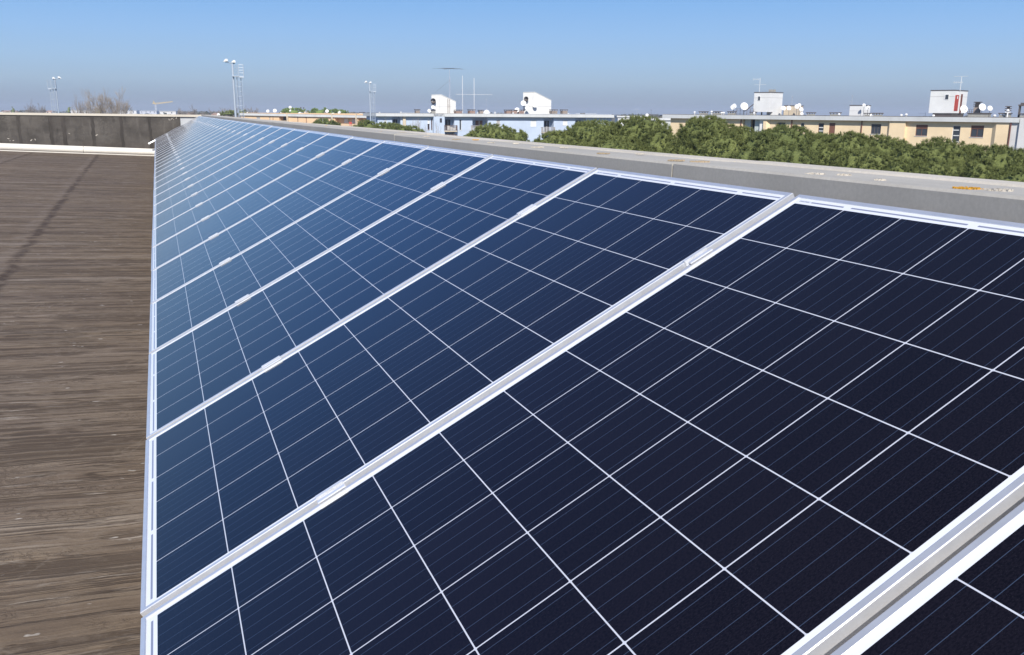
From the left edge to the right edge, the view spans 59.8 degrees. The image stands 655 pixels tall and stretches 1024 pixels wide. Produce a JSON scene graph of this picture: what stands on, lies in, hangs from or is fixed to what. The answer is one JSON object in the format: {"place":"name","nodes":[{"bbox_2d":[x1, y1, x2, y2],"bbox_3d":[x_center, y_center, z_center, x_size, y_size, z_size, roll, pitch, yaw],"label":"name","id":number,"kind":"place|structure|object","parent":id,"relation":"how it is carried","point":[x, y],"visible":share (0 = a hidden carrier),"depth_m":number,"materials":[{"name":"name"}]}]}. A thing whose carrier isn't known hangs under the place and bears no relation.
{"place":"outdoors","nodes":[
{"label":"outdoors","id":0,"kind":"place"},
{"bbox_2d":[0,151,154,654],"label":"roof deck","id":1,"kind":"structure","parent":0,"point":[75,258],"depth_m":4.86,"materials":[{"name":"wood"}]},
{"bbox_2d":[0,143,154,155],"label":"gutter pipe","id":2,"kind":"object","parent":1,"relation":"on","point":[74,149],"visible":0.84,"depth_m":30.14,"materials":[{"name":"white metal"}]},
{"bbox_2d":[0,112,200,148],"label":"parapet wall","id":3,"kind":"structure","parent":1,"relation":"on","point":[110,130],"depth_m":30.62,"materials":[{"name":"grey concrete"}]},
{"bbox_2d":[201,115,1023,223],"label":"concrete parapet","id":4,"kind":"structure","parent":1,"relation":"on","point":[1001,200],"depth_m":2.42,"materials":[{"name":"grey concrete"}]},
{"bbox_2d":[118,110,139,113],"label":"distant building","id":5,"kind":"structure","parent":0,"point":[134,112],"depth_m":1099.10,"materials":[{"name":"concrete"}]},
{"bbox_2d":[160,111,177,113],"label":"distant building","id":6,"kind":"structure","parent":0,"point":[169,112],"depth_m":999.18,"materials":[{"name":"concrete"}]},
{"bbox_2d":[240,107,366,125],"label":"apartment building","id":7,"kind":"structure","parent":0,"point":[347,119],"depth_m":224.76,"materials":[{"name":"concrete"}]},
{"bbox_2d":[363,92,613,141],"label":"apartment building","id":8,"kind":"structure","parent":0,"point":[539,119],"depth_m":181.03,"materials":[{"name":"concrete"}]},
{"bbox_2d":[434,68,462,97],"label":"roof aerial","id":9,"kind":"object","parent":8,"relation":"on","point":[449,77],"visible":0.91,"depth_m":181.87,"materials":[{"name":"metal"}]},
{"bbox_2d":[462,76,462,112],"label":"roof aerial","id":10,"kind":"object","parent":8,"relation":"on","point":[462,94],"visible":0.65,"depth_m":182.17,"materials":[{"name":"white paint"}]},
{"bbox_2d":[531,120,535,126],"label":"window","id":11,"kind":"structure","parent":8,"relation":"in","point":[533,122],"depth_m":183.93,"materials":[{"name":"white paint"}]},
{"bbox_2d":[544,121,548,131],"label":"loggia door","id":12,"kind":"structure","parent":8,"relation":"in","point":[546,123],"depth_m":186.44,"materials":[{"name":"white paint"}]},
{"bbox_2d":[0,0,1023,116],"label":"sky","id":13,"kind":"structure","parent":0,"point":[614,57],"materials":[{"name":"blue"}]},
{"bbox_2d":[614,116,640,124],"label":"distant building","id":14,"kind":"structure","parent":0,"point":[617,118],"depth_m":290.21,"materials":[{"name":"concrete"}]},
{"bbox_2d":[651,118,670,128],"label":"distant building","id":15,"kind":"structure","parent":0,"point":[668,120],"depth_m":215.04,"materials":[{"name":"concrete"}]},
{"bbox_2d":[662,90,1023,150],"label":"apartment building","id":16,"kind":"structure","parent":0,"point":[948,120],"depth_m":116.97,"materials":[{"name":"concrete"}]},
{"bbox_2d":[730,103,736,112],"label":"satellite dish","id":17,"kind":"object","parent":16,"relation":"on","point":[733,106],"visible":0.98,"depth_m":136.60,"materials":[{"name":"white paint"}]},
{"bbox_2d":[741,102,747,109],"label":"satellite dish","id":18,"kind":"object","parent":16,"relation":"on","point":[744,105],"visible":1,"depth_m":135.31,"materials":[{"name":"white paint"}]},
{"bbox_2d":[818,123,823,132],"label":"window","id":19,"kind":"structure","parent":16,"relation":"in","point":[820,124],"depth_m":125.06,"materials":[{"name":"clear glass"}]},
{"bbox_2d":[829,123,834,135],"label":"window","id":20,"kind":"structure","parent":16,"relation":"in","point":[832,125],"depth_m":123.91,"materials":[{"name":"glass"}]},
{"bbox_2d":[871,124,880,134],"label":"window","id":21,"kind":"structure","parent":16,"relation":"in","point":[875,128],"depth_m":119.72,"materials":[{"name":"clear glass"}]},
{"bbox_2d":[915,125,927,136],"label":"window","id":22,"kind":"structure","parent":16,"relation":"in","point":[921,130],"depth_m":115.61,"materials":[{"name":"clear glass"}]},
{"bbox_2d":[952,126,960,141],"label":"window","id":23,"kind":"structure","parent":16,"relation":"in","point":[954,127],"depth_m":112.76,"materials":[{"name":"white paint"}]},
{"bbox_2d":[960,105,967,113],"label":"satellite dish","id":24,"kind":"object","parent":16,"relation":"on","point":[963,108],"visible":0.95,"depth_m":113.01,"materials":[{"name":"white paint"}]},
{"bbox_2d":[969,125,983,137],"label":"window","id":25,"kind":"structure","parent":16,"relation":"in","point":[976,131],"depth_m":111.02,"materials":[{"name":"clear glass"}]},
{"bbox_2d":[979,104,985,112],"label":"satellite dish","id":26,"kind":"object","parent":16,"relation":"on","point":[982,107],"visible":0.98,"depth_m":112.03,"materials":[{"name":"white paint"}]},
{"bbox_3d":[-5.589,-2.822,15.622,1.766,1.372,34.352,-5,15,-21],"label":"mounting structure","id":27,"kind":"object","parent":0,"visible":0},
{"bbox_2d":[155,116,199,139],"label":"solar panel","id":28,"kind":"object","parent":27,"relation":"on","point":[177,127],"visible":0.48,"depth_m":29.90,"materials":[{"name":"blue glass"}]},
{"bbox_2d":[155,117,201,141],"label":"solar panel","id":29,"kind":"object","parent":27,"relation":"on","point":[178,129],"visible":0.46,"depth_m":28.03,"materials":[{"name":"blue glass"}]},
{"bbox_2d":[155,116,201,140],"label":"solar panel","id":30,"kind":"object","parent":27,"relation":"on","point":[178,128],"visible":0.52,"depth_m":28.93,"materials":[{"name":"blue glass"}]},
{"bbox_2d":[155,117,202,142],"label":"solar panel","id":31,"kind":"object","parent":27,"relation":"on","point":[177,130],"visible":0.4,"depth_m":27.15,"materials":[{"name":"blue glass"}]},
{"bbox_2d":[155,117,205,143],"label":"solar panel","id":32,"kind":"object","parent":27,"relation":"on","point":[181,129],"visible":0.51,"depth_m":26.22,"materials":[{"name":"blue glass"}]},
{"bbox_2d":[155,117,207,144],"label":"solar panel","id":33,"kind":"object","parent":27,"relation":"on","point":[180,131],"visible":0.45,"depth_m":25.29,"materials":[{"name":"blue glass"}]},
{"bbox_2d":[155,117,209,145],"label":"solar panel","id":34,"kind":"object","parent":27,"relation":"on","point":[182,131],"visible":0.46,"depth_m":24.42,"materials":[{"name":"blue glass"}]},
{"bbox_2d":[155,118,210,147],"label":"solar panel","id":35,"kind":"object","parent":27,"relation":"on","point":[181,133],"visible":0.4,"depth_m":23.50,"materials":[{"name":"blue glass"}]},
{"bbox_2d":[155,118,213,149],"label":"solar panel","id":36,"kind":"object","parent":27,"relation":"on","point":[184,133],"visible":0.56,"depth_m":22.52,"materials":[{"name":"blue glass"}]},
{"bbox_2d":[155,118,216,150],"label":"solar panel","id":37,"kind":"object","parent":27,"relation":"on","point":[185,134],"visible":0.56,"depth_m":21.64,"materials":[{"name":"blue glass"}]},
{"bbox_2d":[155,119,218,152],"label":"solar panel","id":38,"kind":"object","parent":27,"relation":"on","point":[186,135],"visible":0.49,"depth_m":20.71,"materials":[{"name":"blue glass"}]},
{"bbox_2d":[155,119,222,154],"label":"solar panel","id":39,"kind":"object","parent":27,"relation":"on","point":[175,143],"visible":0.6,"depth_m":19.81,"materials":[{"name":"blue glass"}]},
{"bbox_2d":[154,119,224,157],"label":"solar panel","id":40,"kind":"object","parent":27,"relation":"on","point":[181,142],"visible":0.57,"depth_m":18.89,"materials":[{"name":"blue glass"}]},
{"bbox_2d":[154,120,228,159],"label":"solar panel","id":41,"kind":"object","parent":27,"relation":"on","point":[189,140],"visible":0.57,"depth_m":17.96,"materials":[{"name":"blue glass"}]},
{"bbox_2d":[154,120,233,162],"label":"solar panel","id":42,"kind":"object","parent":27,"relation":"on","point":[192,141],"visible":0.68,"depth_m":17.02,"materials":[{"name":"blue glass"}]},
{"bbox_2d":[154,121,238,165],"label":"solar panel","id":43,"kind":"object","parent":27,"relation":"on","point":[194,143],"visible":0.69,"depth_m":16.11,"materials":[{"name":"blue glass"}]},
{"bbox_2d":[154,121,242,169],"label":"solar panel","id":44,"kind":"object","parent":27,"relation":"on","point":[196,145],"visible":0.69,"depth_m":15.19,"materials":[{"name":"blue glass"}]},
{"bbox_2d":[154,122,248,172],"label":"solar panel","id":45,"kind":"object","parent":27,"relation":"on","point":[199,147],"visible":0.66,"depth_m":14.28,"materials":[{"name":"blue glass"}]},
{"bbox_2d":[154,123,255,177],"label":"solar panel","id":46,"kind":"object","parent":27,"relation":"on","point":[199,151],"visible":0.69,"depth_m":13.33,"materials":[{"name":"blue glass"}]},
{"bbox_2d":[154,124,263,182],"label":"solar panel","id":47,"kind":"object","parent":27,"relation":"on","point":[202,154],"visible":0.69,"depth_m":12.43,"materials":[{"name":"blue glass"}]},
{"bbox_2d":[154,124,272,188],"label":"solar panel","id":48,"kind":"object","parent":27,"relation":"on","point":[200,161],"visible":0.77,"depth_m":11.49,"materials":[{"name":"blue glass"}]},
{"bbox_2d":[153,126,281,196],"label":"solar panel","id":49,"kind":"object","parent":27,"relation":"on","point":[211,162],"visible":0.76,"depth_m":10.59,"materials":[{"name":"blue glass"}]},
{"bbox_2d":[153,127,294,205],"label":"solar panel","id":50,"kind":"object","parent":27,"relation":"on","point":[214,168],"visible":0.81,"depth_m":9.65,"materials":[{"name":"blue glass"}]},
{"bbox_2d":[153,129,309,215],"bbox_3d":[-2.772,-1.539,8.755,1.650,0.038,0.992,-32,22,-12],"label":"solar panel","id":51,"kind":"object","parent":27,"relation":"on","point":[209,180],"visible":0.79,"depth_m":8.74,"materials":[{"name":"blue glass"}]},
{"bbox_2d":[152,131,328,229],"bbox_3d":[-2.406,-1.316,7.837,1.650,0.037,0.992,-32,22,-12],"label":"solar panel","id":52,"kind":"object","parent":27,"relation":"on","point":[227,182],"visible":0.79,"depth_m":7.81,"materials":[{"name":"blue glass"}]},
{"bbox_2d":[235,294,248,303],"bbox_3d":[-1.097,-0.110,3.627,0.062,0.019,0.034,-32,22,-12],"label":"clamp","id":53,"kind":"object","parent":27,"relation":"attached to","point":[241,299],"visible":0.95,"depth_m":3.62,"materials":[{"name":"metal"}]},
{"bbox_2d":[152,133,352,246],"bbox_3d":[-2.040,-1.093,6.922,1.650,0.037,0.992,-32,22,-12],"label":"solar panel","id":54,"kind":"object","parent":27,"relation":"on","point":[235,193],"visible":0.8,"depth_m":6.88,"materials":[{"name":"blue glass"}]},
{"bbox_2d":[151,136,384,270],"bbox_3d":[-1.673,-0.868,6.005,1.650,0.038,0.992,-32,22,-12],"label":"solar panel","id":55,"kind":"object","parent":27,"relation":"on","point":[203,230],"visible":0.78,"depth_m":5.96,"materials":[{"name":"blue glass"}]},
{"bbox_2d":[261,356,280,369],"bbox_3d":[-0.730,0.113,2.711,0.062,0.019,0.034,-32,22,-12],"label":"clamp","id":56,"kind":"object","parent":27,"relation":"attached to","point":[271,362],"visible":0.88,"depth_m":2.71,"materials":[{"name":"metal"}]},
{"bbox_2d":[150,140,427,303],"bbox_3d":[-1.304,-0.646,5.089,1.650,0.037,0.992,-32,22,-12],"label":"solar panel","id":57,"kind":"object","parent":27,"relation":"on","point":[179,271],"visible":0.8,"depth_m":5.03,"materials":[{"name":"blue glass"}]},
{"bbox_2d":[149,146,492,353],"bbox_3d":[-0.939,-0.422,4.174,1.650,0.038,0.992,-32,22,-12],"label":"solar panel","id":58,"kind":"object","parent":27,"relation":"on","point":[199,300],"visible":0.81,"depth_m":4.09,"materials":[{"name":"blue glass"}]},
{"bbox_2d":[315,479,345,503],"bbox_3d":[-0.363,0.337,1.794,0.062,0.019,0.034,-32,22,-12],"label":"clamp","id":59,"kind":"object","parent":27,"relation":"attached to","point":[336,487],"visible":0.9,"depth_m":1.80,"materials":[{"name":"metal"}]},
{"bbox_2d":[146,154,596,438],"bbox_3d":[-0.573,-0.198,3.257,1.650,0.039,0.992,-32,22,-12],"label":"solar panel","id":60,"kind":"object","parent":27,"relation":"on","point":[206,362],"visible":0.79,"depth_m":3.15,"materials":[{"name":"blue glass"}]},
{"bbox_2d":[430,182,444,190],"bbox_3d":[-0.317,-0.602,3.819,0.062,0.018,0.034,-32,22,-12],"label":"clamp","id":61,"kind":"object","parent":27,"relation":"attached to","point":[437,185],"visible":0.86,"depth_m":3.82,"materials":[{"name":"metal"}]},
{"bbox_2d":[140,168,794,616],"bbox_3d":[-0.207,0.026,2.340,1.650,0.037,0.992,-32,22,-12],"label":"solar panel","id":62,"kind":"object","parent":27,"relation":"on","point":[254,460],"visible":0.79,"depth_m":2.19,"materials":[{"name":"blue glass"}]},
{"bbox_2d":[517,204,535,215],"bbox_3d":[0.050,-0.378,2.903,0.062,0.018,0.034,-32,22,-12],"label":"clamp","id":63,"kind":"object","parent":27,"relation":"attached to","point":[526,209],"visible":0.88,"depth_m":2.90,"materials":[{"name":"metal"}]},
{"bbox_2d":[140,194,1023,654],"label":"solar panel","id":64,"kind":"object","parent":27,"relation":"on","point":[794,426],"visible":1,"depth_m":1.39,"materials":[{"name":"blue glass"}]},
{"bbox_2d":[682,247,712,266],"bbox_3d":[0.417,-0.155,1.987,0.062,0.018,0.034,-32,22,-12],"label":"clamp","id":65,"kind":"object","parent":27,"relation":"attached to","point":[696,256],"visible":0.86,"depth_m":1.99,"materials":[{"name":"metal"}]},
{"bbox_2d":[830,502,1023,654],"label":"solar panel","id":66,"kind":"object","parent":27,"relation":"on","point":[968,599],"visible":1,"depth_m":0.94,"materials":[{"name":"black glass"}]},
{"label":"ground","id":67,"kind":"structure","parent":0,"visible":0},
{"bbox_2d":[24,100,39,112],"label":"bare tree","id":68,"kind":"object","parent":67,"relation":"on","point":[32,110],"visible":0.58,"depth_m":330.96,"materials":[{"name":"grey plant"}]},
{"bbox_2d":[35,103,46,112],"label":"bare tree","id":69,"kind":"object","parent":67,"relation":"on","point":[43,110],"visible":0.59,"depth_m":379.77,"materials":[{"name":"grey plant"}]},
{"bbox_2d":[47,76,61,112],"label":"floodlight mast","id":70,"kind":"object","parent":67,"relation":"on","point":[54,79],"visible":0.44,"depth_m":105.95,"materials":[{"name":"metal"}]},
{"bbox_2d":[71,91,96,112],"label":"bare tree","id":71,"kind":"object","parent":67,"relation":"on","point":[84,110],"visible":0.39,"depth_m":170.59,"materials":[{"name":"grey plant"}]},
{"bbox_2d":[84,85,137,113],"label":"bare tree","id":72,"kind":"object","parent":67,"relation":"on","point":[101,109],"visible":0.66,"depth_m":164.57,"materials":[{"name":"grey plant"}]},
{"bbox_2d":[140,111,158,113],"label":"distant building","id":73,"kind":"structure","parent":67,"relation":"on","point":[150,112],"depth_m":1298.93,"materials":[{"name":"concrete"}]},
{"bbox_2d":[176,109,188,114],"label":"bare tree","id":74,"kind":"object","parent":67,"relation":"on","point":[181,112],"visible":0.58,"depth_m":419.46,"materials":[{"name":"grey plant"}]},
{"bbox_2d":[189,104,203,114],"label":"bare tree","id":75,"kind":"object","parent":67,"relation":"on","point":[194,112],"visible":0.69,"depth_m":418.78,"materials":[{"name":"grey plant"}]},
{"bbox_2d":[223,59,243,117],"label":"floodlight mast","id":76,"kind":"object","parent":67,"relation":"on","point":[233,82],"visible":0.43,"depth_m":75.16,"materials":[{"name":"metal"}]},
{"bbox_2d":[220,109,248,116],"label":"leafy tree","id":77,"kind":"object","parent":67,"relation":"on","point":[230,112],"visible":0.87,"depth_m":259.07,"materials":[{"name":"green plant"}]},
{"bbox_2d":[279,107,307,112],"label":"leafy tree","id":78,"kind":"object","parent":67,"relation":"on","point":[287,109],"visible":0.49,"depth_m":298.84,"materials":[{"name":"green plant"}]},
{"bbox_2d":[308,107,331,112],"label":"leafy tree","id":79,"kind":"object","parent":67,"relation":"on","point":[314,110],"visible":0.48,"depth_m":318.49,"materials":[{"name":"green plant"}]},
{"bbox_2d":[313,118,340,125],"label":"stone pine","id":80,"kind":"object","parent":67,"relation":"on","point":[324,121],"visible":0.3,"depth_m":139.42,"materials":[{"name":"green plant"}]},
{"bbox_2d":[330,108,348,112],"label":"leafy tree","id":81,"kind":"object","parent":67,"relation":"on","point":[334,110],"visible":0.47,"depth_m":339.09,"materials":[{"name":"green plant"}]},
{"bbox_2d":[364,81,375,120],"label":"floodlight mast","id":82,"kind":"object","parent":67,"relation":"on","point":[370,97],"visible":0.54,"depth_m":125.24,"materials":[{"name":"metal"}]},
{"bbox_2d":[351,119,424,131],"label":"stone pine","id":83,"kind":"object","parent":67,"relation":"on","point":[366,123],"visible":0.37,"depth_m":104.36,"materials":[{"name":"green plant"}]},
{"bbox_2d":[1,110,967,121],"bbox_3d":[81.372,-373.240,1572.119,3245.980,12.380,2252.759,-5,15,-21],"label":"distant woodland","id":84,"kind":"object","parent":67,"relation":"on","point":[207,112],"visible":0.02,"depth_m":1127.27,"materials":[{"name":"grey plant"}]},
{"bbox_2d":[463,122,530,141],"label":"stone pine","id":85,"kind":"object","parent":67,"relation":"on","point":[495,131],"visible":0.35,"depth_m":81.01,"materials":[{"name":"green plant"}]},
{"bbox_2d":[529,114,676,152],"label":"stone pine","id":86,"kind":"object","parent":67,"relation":"on","point":[644,133],"visible":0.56,"depth_m":54.70,"materials":[{"name":"green plant"}]},
{"bbox_2d":[659,115,757,158],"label":"stone pine","id":87,"kind":"object","parent":67,"relation":"on","point":[705,136],"visible":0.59,"depth_m":50.83,"materials":[{"name":"green plant"}]},
{"bbox_2d":[728,123,834,164],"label":"stone pine","id":88,"kind":"object","parent":67,"relation":"on","point":[790,144],"visible":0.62,"depth_m":48.74,"materials":[{"name":"green plant"}]},
{"bbox_2d":[816,131,913,169],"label":"stone pine","id":89,"kind":"object","parent":67,"relation":"on","point":[850,149],"visible":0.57,"depth_m":48.87,"materials":[{"name":"green plant"}]},
{"bbox_2d":[879,136,985,176],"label":"stone pine","id":90,"kind":"object","parent":67,"relation":"on","point":[936,156],"visible":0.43,"depth_m":44.85,"materials":[{"name":"green plant"}]},
{"bbox_2d":[960,143,1023,181],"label":"stone pine","id":91,"kind":"object","parent":67,"relation":"on","point":[998,162],"visible":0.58,"depth_m":43.02,"materials":[{"name":"green plant"}]}
]}

